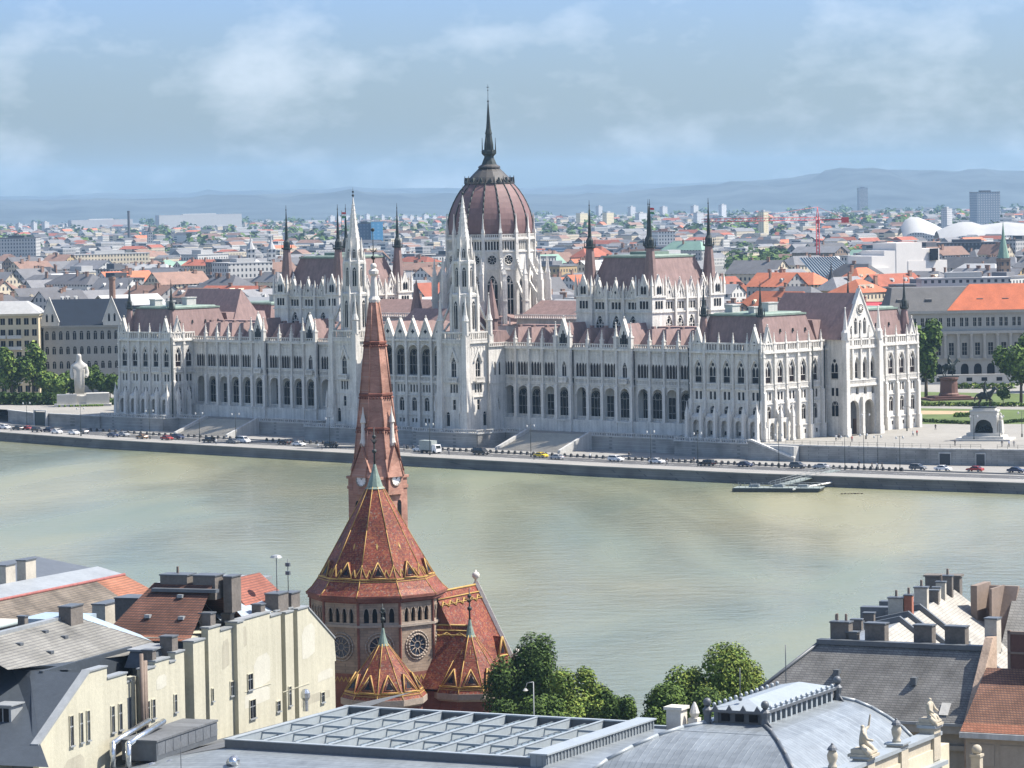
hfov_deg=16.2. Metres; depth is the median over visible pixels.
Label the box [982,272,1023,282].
city house
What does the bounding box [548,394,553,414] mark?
small window
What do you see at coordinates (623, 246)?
city house
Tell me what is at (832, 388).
paired window
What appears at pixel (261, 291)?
city house
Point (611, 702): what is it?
tree
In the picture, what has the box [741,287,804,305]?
city house
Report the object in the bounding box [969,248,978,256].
city house
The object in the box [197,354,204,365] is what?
lancet window
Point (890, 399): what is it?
arched window
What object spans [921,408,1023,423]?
lawn
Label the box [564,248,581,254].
city house
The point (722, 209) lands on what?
tower block
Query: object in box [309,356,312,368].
arched window
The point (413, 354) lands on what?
loggia window
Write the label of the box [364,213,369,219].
panel block
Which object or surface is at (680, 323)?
chamber window
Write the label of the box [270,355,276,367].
lancet window
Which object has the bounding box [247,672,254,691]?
window
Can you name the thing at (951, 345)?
window
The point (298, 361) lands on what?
lancet window
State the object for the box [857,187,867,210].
tower
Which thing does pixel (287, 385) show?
loggia window
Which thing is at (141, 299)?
city house
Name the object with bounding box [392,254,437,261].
city house
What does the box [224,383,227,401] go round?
small window
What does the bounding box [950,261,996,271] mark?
city house
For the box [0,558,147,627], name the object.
long metal roofed house
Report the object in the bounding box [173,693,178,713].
window
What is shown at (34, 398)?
hedge
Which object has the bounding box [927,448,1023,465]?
embankment wall
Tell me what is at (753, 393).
paired window
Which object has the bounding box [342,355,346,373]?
tall window
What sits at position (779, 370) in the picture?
tall window
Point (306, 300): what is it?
small window
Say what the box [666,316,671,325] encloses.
chamber window
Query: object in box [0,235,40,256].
long dark hall
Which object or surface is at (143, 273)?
city house
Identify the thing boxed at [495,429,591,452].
river steps
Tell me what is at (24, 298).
city house
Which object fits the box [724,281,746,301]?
city house
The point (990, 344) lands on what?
window
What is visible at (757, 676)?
tree
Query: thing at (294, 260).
city house
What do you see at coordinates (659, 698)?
tree
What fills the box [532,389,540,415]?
loggia window
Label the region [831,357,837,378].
tall window
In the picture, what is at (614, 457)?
parked car
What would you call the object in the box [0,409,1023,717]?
river water
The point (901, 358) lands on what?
tall window
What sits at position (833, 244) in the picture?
city house
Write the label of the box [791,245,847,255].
city house
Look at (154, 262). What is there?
city house
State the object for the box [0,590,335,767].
firewall house
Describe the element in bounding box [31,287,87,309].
city house
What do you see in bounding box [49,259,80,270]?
city house
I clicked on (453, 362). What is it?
tall window
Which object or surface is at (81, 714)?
window
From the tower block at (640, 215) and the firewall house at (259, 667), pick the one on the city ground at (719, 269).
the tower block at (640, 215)
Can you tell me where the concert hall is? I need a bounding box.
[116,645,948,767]
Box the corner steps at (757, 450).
[748,439,798,461]
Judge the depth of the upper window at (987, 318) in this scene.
1263.09 m
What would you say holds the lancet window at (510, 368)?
in the parliament building at (495, 335)
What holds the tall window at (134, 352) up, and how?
in the parliament building at (495, 335)
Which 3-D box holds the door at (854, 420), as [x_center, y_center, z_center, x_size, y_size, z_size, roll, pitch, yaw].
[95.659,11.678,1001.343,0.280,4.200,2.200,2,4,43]
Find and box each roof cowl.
[226,755,239,765]
[301,689,309,710]
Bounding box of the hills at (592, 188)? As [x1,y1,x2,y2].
[0,181,728,199]
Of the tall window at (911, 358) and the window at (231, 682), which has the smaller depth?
the window at (231, 682)
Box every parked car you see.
[0,424,10,428]
[12,425,23,429]
[23,425,31,429]
[31,426,42,431]
[43,427,54,431]
[51,429,62,433]
[68,430,79,434]
[78,429,88,433]
[107,432,118,436]
[118,431,129,436]
[135,434,147,438]
[160,435,173,439]
[171,433,184,438]
[202,437,214,442]
[226,438,239,443]
[235,436,250,442]
[277,439,290,444]
[292,441,305,445]
[323,441,337,447]
[472,447,489,454]
[533,452,548,457]
[549,454,564,459]
[607,455,623,461]
[648,458,665,463]
[699,459,715,465]
[736,461,753,466]
[789,461,806,468]
[812,463,829,468]
[909,463,926,469]
[934,465,951,470]
[966,466,983,471]
[1006,467,1023,472]
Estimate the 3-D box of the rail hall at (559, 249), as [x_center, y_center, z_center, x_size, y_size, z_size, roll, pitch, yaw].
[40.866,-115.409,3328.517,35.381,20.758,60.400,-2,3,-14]
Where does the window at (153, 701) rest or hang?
in the firewall house at (259, 667)
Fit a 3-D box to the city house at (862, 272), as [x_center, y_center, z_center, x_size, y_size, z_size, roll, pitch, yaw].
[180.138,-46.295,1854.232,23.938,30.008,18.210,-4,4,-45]
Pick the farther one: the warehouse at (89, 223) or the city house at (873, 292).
the warehouse at (89, 223)
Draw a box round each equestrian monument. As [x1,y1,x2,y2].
[921,355,978,400]
[954,380,1015,440]
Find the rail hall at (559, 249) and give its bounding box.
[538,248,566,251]
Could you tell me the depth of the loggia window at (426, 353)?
1064.15 m
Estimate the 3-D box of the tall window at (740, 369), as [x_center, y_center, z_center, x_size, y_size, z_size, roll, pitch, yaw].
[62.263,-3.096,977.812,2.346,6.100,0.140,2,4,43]
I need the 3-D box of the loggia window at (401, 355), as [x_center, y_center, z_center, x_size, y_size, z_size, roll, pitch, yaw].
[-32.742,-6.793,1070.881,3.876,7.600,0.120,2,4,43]
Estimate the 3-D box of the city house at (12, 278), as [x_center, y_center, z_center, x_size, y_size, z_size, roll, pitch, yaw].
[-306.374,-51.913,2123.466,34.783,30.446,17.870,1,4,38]
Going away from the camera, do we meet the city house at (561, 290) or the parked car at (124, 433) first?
the parked car at (124, 433)
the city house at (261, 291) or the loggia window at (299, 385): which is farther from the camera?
the city house at (261, 291)
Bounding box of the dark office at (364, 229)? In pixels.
[357,221,370,239]
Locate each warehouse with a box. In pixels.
[68,218,132,227]
[155,213,241,228]
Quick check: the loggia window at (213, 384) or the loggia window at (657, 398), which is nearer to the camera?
the loggia window at (657, 398)
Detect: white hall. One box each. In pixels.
[72,250,149,263]
[212,258,272,278]
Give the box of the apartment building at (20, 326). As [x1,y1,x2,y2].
[0,301,43,392]
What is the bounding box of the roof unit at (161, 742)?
[121,718,217,760]
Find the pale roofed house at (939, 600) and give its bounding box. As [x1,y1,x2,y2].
[797,569,1007,667]
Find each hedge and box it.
[0,391,64,404]
[921,401,1023,406]
[922,418,969,423]
[953,412,969,416]
[957,382,1016,388]
[1003,418,1023,423]
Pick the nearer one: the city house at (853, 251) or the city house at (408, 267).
the city house at (408, 267)
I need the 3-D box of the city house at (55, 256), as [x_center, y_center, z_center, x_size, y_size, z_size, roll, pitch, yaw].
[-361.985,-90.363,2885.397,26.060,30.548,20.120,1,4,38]
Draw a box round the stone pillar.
[969,744,983,767]
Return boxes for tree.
[0,347,35,392]
[13,340,47,391]
[37,371,70,393]
[60,370,74,393]
[83,364,104,392]
[92,372,117,397]
[480,631,557,712]
[491,698,516,713]
[514,693,574,716]
[549,665,612,717]
[577,688,637,719]
[601,694,636,719]
[640,681,689,724]
[663,664,733,713]
[683,641,757,702]
[687,686,733,722]
[744,659,766,689]
[914,318,942,396]
[991,333,1023,402]
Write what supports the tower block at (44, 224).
on the city ground at (719, 269)
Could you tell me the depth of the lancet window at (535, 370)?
1041.53 m
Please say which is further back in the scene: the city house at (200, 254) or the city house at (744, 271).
the city house at (200, 254)
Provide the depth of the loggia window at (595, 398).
1031.79 m
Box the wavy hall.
[934,222,1023,238]
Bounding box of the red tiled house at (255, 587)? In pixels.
[198,572,278,621]
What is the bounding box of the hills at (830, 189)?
[0,168,1023,224]
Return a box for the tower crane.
[706,207,848,253]
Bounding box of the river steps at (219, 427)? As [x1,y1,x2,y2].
[174,416,258,436]
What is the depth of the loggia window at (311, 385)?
1110.60 m
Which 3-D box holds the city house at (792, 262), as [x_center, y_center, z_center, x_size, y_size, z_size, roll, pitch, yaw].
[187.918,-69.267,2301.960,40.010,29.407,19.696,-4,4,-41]
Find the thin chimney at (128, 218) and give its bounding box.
[127,211,130,237]
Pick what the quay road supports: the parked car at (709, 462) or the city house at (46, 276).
the parked car at (709, 462)
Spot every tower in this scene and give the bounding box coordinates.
[147,223,152,242]
[246,236,255,260]
[266,238,275,261]
[828,264,833,279]
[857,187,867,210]
[969,190,999,224]
[996,225,1010,271]
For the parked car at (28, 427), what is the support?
on the quay road
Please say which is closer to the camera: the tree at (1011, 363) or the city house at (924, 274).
the tree at (1011, 363)
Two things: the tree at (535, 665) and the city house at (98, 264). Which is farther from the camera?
the city house at (98, 264)
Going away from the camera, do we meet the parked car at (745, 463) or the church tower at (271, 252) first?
the parked car at (745, 463)
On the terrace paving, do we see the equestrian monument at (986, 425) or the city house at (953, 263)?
the equestrian monument at (986, 425)
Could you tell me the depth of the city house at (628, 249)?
2765.23 m
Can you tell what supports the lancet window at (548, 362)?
in the parliament building at (495, 335)
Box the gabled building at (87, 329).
[40,296,127,392]
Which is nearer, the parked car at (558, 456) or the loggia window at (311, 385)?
the parked car at (558, 456)
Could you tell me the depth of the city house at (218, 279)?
1931.42 m
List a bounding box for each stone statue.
[847,714,879,757]
[916,698,943,725]
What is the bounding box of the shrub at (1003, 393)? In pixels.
[996,388,1010,400]
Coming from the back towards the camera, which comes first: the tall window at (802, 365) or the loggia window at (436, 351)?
the loggia window at (436, 351)
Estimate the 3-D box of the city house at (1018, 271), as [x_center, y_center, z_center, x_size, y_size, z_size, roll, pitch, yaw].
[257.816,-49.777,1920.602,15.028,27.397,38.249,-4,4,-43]
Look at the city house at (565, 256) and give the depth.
2804.90 m
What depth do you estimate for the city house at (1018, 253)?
2754.19 m
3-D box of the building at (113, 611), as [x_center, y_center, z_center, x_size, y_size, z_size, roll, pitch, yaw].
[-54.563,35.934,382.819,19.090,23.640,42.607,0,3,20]
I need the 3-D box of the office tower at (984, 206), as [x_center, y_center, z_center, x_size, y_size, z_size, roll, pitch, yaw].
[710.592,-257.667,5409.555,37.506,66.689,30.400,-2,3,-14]
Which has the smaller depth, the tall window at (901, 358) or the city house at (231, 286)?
the tall window at (901, 358)
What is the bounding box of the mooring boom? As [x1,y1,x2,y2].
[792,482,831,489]
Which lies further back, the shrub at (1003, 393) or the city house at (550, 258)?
the city house at (550, 258)
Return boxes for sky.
[0,0,1023,195]
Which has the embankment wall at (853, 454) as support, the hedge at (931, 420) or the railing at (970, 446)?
the railing at (970, 446)
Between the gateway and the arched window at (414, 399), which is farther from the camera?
the gateway
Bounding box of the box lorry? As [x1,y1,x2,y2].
[419,440,441,453]
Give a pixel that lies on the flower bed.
(87, 405)
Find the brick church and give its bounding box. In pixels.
[306,228,518,712]
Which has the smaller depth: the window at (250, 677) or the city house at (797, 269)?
the window at (250, 677)
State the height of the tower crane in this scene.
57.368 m
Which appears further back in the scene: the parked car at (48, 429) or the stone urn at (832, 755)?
the parked car at (48, 429)
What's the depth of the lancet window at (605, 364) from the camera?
1022.38 m
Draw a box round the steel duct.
[110,718,165,767]
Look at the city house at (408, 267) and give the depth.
2293.97 m
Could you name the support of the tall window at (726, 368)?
in the parliament building at (495, 335)
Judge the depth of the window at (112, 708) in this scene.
360.21 m
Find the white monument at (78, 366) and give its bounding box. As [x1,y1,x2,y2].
[54,354,111,406]
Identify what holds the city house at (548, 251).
on the city ground at (719, 269)
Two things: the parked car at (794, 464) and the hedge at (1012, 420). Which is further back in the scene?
the hedge at (1012, 420)
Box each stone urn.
[827,743,837,767]
[891,718,901,742]
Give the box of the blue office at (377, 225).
[371,219,382,240]
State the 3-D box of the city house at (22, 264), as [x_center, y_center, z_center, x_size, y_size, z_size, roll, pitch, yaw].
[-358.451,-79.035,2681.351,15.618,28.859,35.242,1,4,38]
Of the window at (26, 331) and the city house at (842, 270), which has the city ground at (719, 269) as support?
the city house at (842, 270)
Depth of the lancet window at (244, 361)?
1125.34 m
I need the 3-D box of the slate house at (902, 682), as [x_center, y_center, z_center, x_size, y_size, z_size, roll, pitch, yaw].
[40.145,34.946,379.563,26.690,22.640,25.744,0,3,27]
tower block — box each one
[16,223,21,230]
[31,222,36,230]
[41,221,48,230]
[576,212,587,223]
[595,205,602,215]
[603,211,613,224]
[627,206,634,216]
[635,212,646,222]
[659,206,666,215]
[690,205,697,213]
[693,211,703,224]
[718,204,725,216]
[758,210,768,234]
[941,207,951,227]
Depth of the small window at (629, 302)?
1028.14 m
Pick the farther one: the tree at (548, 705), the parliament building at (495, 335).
the parliament building at (495, 335)
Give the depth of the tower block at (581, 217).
6791.31 m
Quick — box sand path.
[921,411,968,413]
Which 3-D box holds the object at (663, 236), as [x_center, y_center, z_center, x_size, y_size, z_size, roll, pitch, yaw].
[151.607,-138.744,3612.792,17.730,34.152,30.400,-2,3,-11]
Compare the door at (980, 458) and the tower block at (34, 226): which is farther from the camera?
the tower block at (34, 226)
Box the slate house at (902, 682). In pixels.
[749,613,1001,767]
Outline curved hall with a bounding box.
[897,217,941,241]
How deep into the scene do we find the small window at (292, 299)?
1122.87 m
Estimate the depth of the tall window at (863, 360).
996.99 m
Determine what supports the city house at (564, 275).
on the city ground at (719, 269)
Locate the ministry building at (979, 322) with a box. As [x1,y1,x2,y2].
[881,283,1023,374]
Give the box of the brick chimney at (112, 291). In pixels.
[108,276,115,297]
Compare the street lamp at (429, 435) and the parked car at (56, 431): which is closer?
the street lamp at (429, 435)
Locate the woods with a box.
[0,203,1023,275]
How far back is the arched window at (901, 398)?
1018.89 m
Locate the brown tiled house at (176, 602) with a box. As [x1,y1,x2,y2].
[111,566,241,675]
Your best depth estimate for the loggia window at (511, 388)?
1053.81 m
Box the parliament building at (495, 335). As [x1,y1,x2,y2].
[113,87,921,441]
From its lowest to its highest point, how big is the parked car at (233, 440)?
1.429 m
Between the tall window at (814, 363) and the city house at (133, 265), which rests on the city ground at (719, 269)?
the city house at (133, 265)
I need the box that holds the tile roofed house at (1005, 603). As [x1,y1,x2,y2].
[970,581,1023,647]
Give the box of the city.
[0,207,1023,265]
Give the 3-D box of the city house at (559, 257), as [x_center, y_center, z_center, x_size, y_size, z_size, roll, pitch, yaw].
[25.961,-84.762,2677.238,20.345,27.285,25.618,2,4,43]
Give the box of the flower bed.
[58,404,102,406]
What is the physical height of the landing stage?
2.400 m
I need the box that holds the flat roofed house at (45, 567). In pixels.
[0,556,90,580]
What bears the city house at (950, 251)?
on the city ground at (719, 269)
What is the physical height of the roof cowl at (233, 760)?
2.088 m
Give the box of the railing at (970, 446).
[768,439,977,448]
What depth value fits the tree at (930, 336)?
1164.36 m
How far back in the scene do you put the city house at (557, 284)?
1773.42 m
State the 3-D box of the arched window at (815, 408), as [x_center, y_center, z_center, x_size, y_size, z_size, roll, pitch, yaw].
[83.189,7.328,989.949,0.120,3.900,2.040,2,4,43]
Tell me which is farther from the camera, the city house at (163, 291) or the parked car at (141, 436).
the city house at (163, 291)
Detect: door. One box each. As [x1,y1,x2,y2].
[853,418,856,433]
[939,454,949,464]
[976,454,984,465]
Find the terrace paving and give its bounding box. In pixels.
[0,383,1023,448]
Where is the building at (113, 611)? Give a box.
[0,594,142,629]
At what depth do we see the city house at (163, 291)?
1790.05 m
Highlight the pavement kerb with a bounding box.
[0,424,1023,474]
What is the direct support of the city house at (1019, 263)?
on the city ground at (719, 269)
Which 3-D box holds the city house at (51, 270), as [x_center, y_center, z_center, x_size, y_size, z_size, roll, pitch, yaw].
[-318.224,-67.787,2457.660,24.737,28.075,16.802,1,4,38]
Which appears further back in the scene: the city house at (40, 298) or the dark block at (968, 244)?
the dark block at (968, 244)
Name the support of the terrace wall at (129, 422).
on the quay pavement
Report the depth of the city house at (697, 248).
2894.11 m
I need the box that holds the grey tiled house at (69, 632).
[0,603,162,767]
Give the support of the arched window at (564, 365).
in the parliament building at (495, 335)
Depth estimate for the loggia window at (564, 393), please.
1038.99 m
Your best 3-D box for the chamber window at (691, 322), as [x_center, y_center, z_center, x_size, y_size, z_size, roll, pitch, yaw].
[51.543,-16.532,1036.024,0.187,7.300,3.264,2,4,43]
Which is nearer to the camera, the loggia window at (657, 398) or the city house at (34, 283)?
the loggia window at (657, 398)
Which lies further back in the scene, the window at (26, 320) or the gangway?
the window at (26, 320)
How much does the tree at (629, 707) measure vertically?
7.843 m
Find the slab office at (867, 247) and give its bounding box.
[862,241,886,250]
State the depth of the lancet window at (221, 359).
1132.50 m
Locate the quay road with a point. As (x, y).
(641, 462)
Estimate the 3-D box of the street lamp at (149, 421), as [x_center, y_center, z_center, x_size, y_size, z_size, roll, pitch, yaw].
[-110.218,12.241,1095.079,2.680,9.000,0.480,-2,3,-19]
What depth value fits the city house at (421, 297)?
1580.62 m
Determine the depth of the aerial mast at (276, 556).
401.55 m
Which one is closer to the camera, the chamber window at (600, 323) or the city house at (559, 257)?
the chamber window at (600, 323)
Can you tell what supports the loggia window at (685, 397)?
in the parliament building at (495, 335)
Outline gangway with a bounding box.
[770,465,840,486]
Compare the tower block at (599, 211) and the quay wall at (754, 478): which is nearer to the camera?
the quay wall at (754, 478)
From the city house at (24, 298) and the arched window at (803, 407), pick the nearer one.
the arched window at (803, 407)
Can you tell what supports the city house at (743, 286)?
on the city ground at (719, 269)
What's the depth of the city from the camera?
4872.24 m
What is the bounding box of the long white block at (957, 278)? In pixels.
[916,272,1010,286]
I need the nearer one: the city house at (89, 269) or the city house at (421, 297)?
the city house at (421, 297)
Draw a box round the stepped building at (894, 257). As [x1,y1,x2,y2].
[800,242,946,276]
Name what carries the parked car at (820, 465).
on the quay pavement
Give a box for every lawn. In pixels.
[913,392,1023,402]
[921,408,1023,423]
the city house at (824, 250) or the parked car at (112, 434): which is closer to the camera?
the parked car at (112, 434)
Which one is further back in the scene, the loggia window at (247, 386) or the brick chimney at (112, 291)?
the brick chimney at (112, 291)
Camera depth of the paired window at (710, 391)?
985.38 m
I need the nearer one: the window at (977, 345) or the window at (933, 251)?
the window at (977, 345)
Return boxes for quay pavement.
[0,415,1023,481]
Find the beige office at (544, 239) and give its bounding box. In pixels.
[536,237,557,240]
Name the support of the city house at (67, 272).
on the city ground at (719, 269)
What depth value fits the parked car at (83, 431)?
1125.99 m
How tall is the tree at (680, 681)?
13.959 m
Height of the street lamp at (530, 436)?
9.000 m
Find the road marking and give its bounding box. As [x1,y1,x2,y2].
[27,430,1019,478]
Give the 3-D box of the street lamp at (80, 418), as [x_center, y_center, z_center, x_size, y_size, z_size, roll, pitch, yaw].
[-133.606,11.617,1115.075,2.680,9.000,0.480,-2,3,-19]
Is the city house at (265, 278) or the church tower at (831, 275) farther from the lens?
the city house at (265, 278)
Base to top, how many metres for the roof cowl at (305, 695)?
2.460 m
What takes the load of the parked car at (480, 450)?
on the quay road
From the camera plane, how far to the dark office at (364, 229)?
4316.30 m
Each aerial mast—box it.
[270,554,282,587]
[285,559,290,590]
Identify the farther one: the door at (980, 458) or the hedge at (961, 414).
the hedge at (961, 414)
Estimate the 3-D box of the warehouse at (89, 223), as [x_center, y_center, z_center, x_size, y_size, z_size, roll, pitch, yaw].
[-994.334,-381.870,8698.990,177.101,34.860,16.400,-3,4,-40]
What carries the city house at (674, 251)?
on the city ground at (719, 269)
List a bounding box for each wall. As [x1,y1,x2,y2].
[0,432,1023,493]
[7,410,100,428]
[100,412,205,430]
[259,418,524,447]
[591,432,757,458]
[763,443,928,464]
[919,374,1017,384]
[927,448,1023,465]
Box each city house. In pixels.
[0,270,23,287]
[0,279,12,294]
[0,292,18,300]
[2,255,37,271]
[3,294,33,301]
[6,258,53,271]
[12,285,58,296]
[13,266,50,280]
[22,271,60,282]
[23,279,52,287]
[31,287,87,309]
[38,264,61,273]
[43,252,75,261]
[45,270,100,290]
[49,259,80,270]
[51,271,75,274]
[60,266,95,274]
[62,258,111,270]
[83,288,127,298]
[89,276,140,289]
[95,263,134,275]
[95,290,165,304]
[98,268,150,281]
[106,272,144,284]
[122,261,143,267]
[123,282,177,300]
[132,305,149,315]
[134,262,171,267]
[138,267,181,272]
[143,269,208,288]
[146,259,160,263]
[152,265,192,270]
[161,257,175,266]
[168,286,219,303]
[173,261,186,266]
[180,250,228,260]
[181,257,214,273]
[193,273,254,287]
[203,282,269,289]
[205,259,229,274]
[242,285,272,296]
[244,293,268,300]
[249,269,279,287]
[255,257,282,260]
[272,259,295,273]
[276,256,303,264]
[363,249,389,258]
[363,251,389,264]
[387,250,418,264]
[391,254,441,264]
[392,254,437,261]
[403,260,440,271]
[404,260,441,263]
[405,269,416,277]
[412,265,445,281]
[412,282,439,296]
[412,294,431,298]
[413,280,426,284]
[425,251,445,260]
[536,249,556,253]
[536,252,555,264]
[540,252,566,263]
[541,261,577,276]
[545,250,571,262]
[550,277,570,291]
[551,289,573,294]
[551,292,573,299]
[555,297,575,300]
[558,270,596,276]
[563,274,581,288]
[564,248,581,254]
[568,256,584,262]
[569,247,606,259]
[577,258,603,272]
[593,244,612,254]
[614,243,644,252]
[622,247,660,252]
[660,250,695,254]
[661,239,713,260]
[697,261,703,271]
[719,273,744,284]
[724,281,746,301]
[724,298,747,311]
[725,257,790,284]
[730,282,746,297]
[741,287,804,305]
[745,269,808,297]
[746,265,805,283]
[767,269,827,286]
[772,282,822,292]
[784,252,820,271]
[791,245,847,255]
[806,241,850,254]
[816,272,861,292]
[826,261,883,278]
[827,275,886,301]
[839,253,860,263]
[842,265,877,278]
[850,250,861,254]
[863,270,918,288]
[865,297,883,305]
[888,279,915,286]
[912,267,946,277]
[922,242,940,247]
[925,244,969,257]
[944,255,996,271]
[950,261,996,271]
[952,265,1010,275]
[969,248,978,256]
[977,242,1014,256]
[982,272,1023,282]
[985,265,1023,274]
[987,254,1016,266]
[998,235,1023,251]
[1012,255,1023,268]
[1015,249,1022,255]
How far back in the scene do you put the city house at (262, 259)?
2782.14 m
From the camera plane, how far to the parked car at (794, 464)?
933.26 m
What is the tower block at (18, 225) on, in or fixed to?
on the city ground at (719, 269)
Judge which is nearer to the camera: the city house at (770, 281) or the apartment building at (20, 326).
the apartment building at (20, 326)
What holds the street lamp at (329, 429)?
on the quay road
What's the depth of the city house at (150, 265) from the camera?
2673.45 m
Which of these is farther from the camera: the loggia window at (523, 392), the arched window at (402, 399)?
the arched window at (402, 399)
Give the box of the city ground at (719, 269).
[6,208,1011,276]
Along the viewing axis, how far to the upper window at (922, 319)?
1263.09 m
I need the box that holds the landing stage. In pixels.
[732,482,824,492]
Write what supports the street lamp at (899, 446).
on the quay pavement
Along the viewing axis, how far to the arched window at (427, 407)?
1059.74 m
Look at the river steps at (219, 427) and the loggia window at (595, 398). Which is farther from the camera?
the river steps at (219, 427)
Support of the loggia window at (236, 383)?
in the parliament building at (495, 335)
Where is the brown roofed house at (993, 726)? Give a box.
[959,630,1023,767]
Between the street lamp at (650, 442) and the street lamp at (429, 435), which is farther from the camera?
the street lamp at (429, 435)
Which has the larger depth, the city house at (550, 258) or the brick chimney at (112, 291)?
the city house at (550, 258)
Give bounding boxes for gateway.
[33,410,47,425]
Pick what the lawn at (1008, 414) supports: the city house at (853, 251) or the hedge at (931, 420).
the hedge at (931, 420)
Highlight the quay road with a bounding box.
[1,426,1023,478]
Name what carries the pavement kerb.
on the quay pavement
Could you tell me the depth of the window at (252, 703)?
392.15 m
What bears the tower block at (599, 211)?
on the city ground at (719, 269)
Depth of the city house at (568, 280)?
1926.14 m
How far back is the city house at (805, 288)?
1619.09 m
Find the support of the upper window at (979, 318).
in the ministry building at (979, 322)
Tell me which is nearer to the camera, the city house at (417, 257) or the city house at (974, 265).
the city house at (974, 265)
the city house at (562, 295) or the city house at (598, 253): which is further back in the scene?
the city house at (598, 253)
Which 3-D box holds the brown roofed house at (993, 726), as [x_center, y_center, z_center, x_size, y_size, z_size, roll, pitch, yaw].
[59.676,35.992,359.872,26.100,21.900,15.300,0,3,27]
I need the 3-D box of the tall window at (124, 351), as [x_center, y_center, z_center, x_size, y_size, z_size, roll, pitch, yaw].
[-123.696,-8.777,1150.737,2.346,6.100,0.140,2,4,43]
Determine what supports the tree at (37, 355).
on the terrace paving
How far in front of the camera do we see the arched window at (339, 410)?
1075.90 m
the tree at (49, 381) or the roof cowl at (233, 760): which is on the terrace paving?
the tree at (49, 381)
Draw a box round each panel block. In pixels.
[328,215,334,222]
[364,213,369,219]
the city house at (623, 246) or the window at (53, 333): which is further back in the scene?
the city house at (623, 246)
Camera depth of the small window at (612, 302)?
1032.16 m
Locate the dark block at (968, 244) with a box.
[937,239,1000,252]
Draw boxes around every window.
[0,319,4,324]
[8,318,12,324]
[16,318,20,324]
[24,318,28,324]
[24,329,28,335]
[32,329,36,335]
[45,331,48,339]
[52,331,55,339]
[69,714,75,747]
[79,712,84,744]
[86,709,91,741]
[110,705,116,733]
[118,703,123,731]
[123,348,126,365]
[133,348,136,365]
[143,348,147,366]
[148,700,151,720]
[151,698,156,719]
[154,349,157,366]
[164,349,168,366]
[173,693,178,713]
[175,348,180,366]
[186,348,190,366]
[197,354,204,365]
[208,354,214,365]
[211,379,215,401]
[211,687,215,702]
[220,354,227,365]
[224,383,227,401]
[230,680,234,697]
[231,354,238,366]
[233,379,238,402]
[243,354,250,366]
[245,380,250,402]
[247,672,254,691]
[249,698,257,720]
[257,380,262,405]
[258,355,260,367]
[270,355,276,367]
[276,700,281,712]
[282,356,290,367]
[284,381,289,404]
[288,685,292,706]
[292,299,298,305]
[292,312,298,322]
[294,356,300,367]
[296,381,301,404]
[306,300,312,305]
[308,382,313,406]
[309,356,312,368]
[320,691,325,703]
[322,356,327,368]
[338,408,340,420]
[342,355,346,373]
[387,348,391,373]
[397,348,404,373]
[400,397,403,409]
[410,349,416,373]
[413,397,416,410]
[422,349,429,374]
[425,398,429,410]
[435,351,436,374]
[447,412,449,425]
[452,358,455,376]
[476,357,479,376]
[483,411,485,424]
[506,361,513,373]
[511,388,513,412]
[518,361,527,374]
[519,388,526,413]
[531,361,540,374]
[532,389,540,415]
[545,362,554,375]
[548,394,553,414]
[560,390,567,417]
[562,362,565,375]
[576,363,586,376]
[583,391,585,415]
[591,363,600,376]
[591,391,599,418]
[596,302,603,308]
[596,316,603,326]
[605,364,614,376]
[607,396,613,418]
[612,302,620,308]
[613,316,620,327]
[621,392,629,419]
[623,364,626,377]
[629,302,635,308]
[638,365,647,377]
[644,392,647,417]
[652,365,662,378]
[653,393,661,420]
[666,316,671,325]
[667,365,676,378]
[669,398,675,421]
[678,316,682,325]
[681,366,687,378]
[682,394,688,419]
[689,315,693,325]
[696,361,701,382]
[696,391,701,398]
[710,361,715,382]
[710,391,715,398]
[724,362,729,382]
[724,392,729,399]
[738,362,743,383]
[752,362,758,383]
[753,393,758,400]
[766,363,769,383]
[767,408,769,421]
[777,361,781,382]
[789,361,793,381]
[801,360,804,380]
[802,405,804,418]
[813,359,816,379]
[814,404,816,417]
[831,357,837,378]
[832,388,837,395]
[832,401,838,415]
[855,360,856,377]
[863,360,864,377]
[888,354,892,373]
[889,397,892,410]
[899,354,902,373]
[900,396,902,409]
[910,353,913,372]
[911,395,913,408]
[921,318,928,326]
[930,248,937,259]
[947,318,954,325]
[949,343,953,354]
[960,318,967,325]
[962,343,966,354]
[973,317,980,325]
[975,343,979,354]
[986,317,993,325]
[988,342,992,354]
[999,317,1007,325]
[1012,317,1020,324]
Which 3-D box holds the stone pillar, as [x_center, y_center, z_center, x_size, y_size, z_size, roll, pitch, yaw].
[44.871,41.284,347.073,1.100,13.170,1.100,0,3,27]
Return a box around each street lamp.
[76,407,84,435]
[145,409,153,438]
[325,417,333,447]
[425,423,433,454]
[523,682,533,714]
[526,424,534,456]
[646,430,654,463]
[693,432,701,465]
[774,433,782,467]
[840,435,848,469]
[859,433,867,465]
[873,435,881,468]
[895,436,903,470]

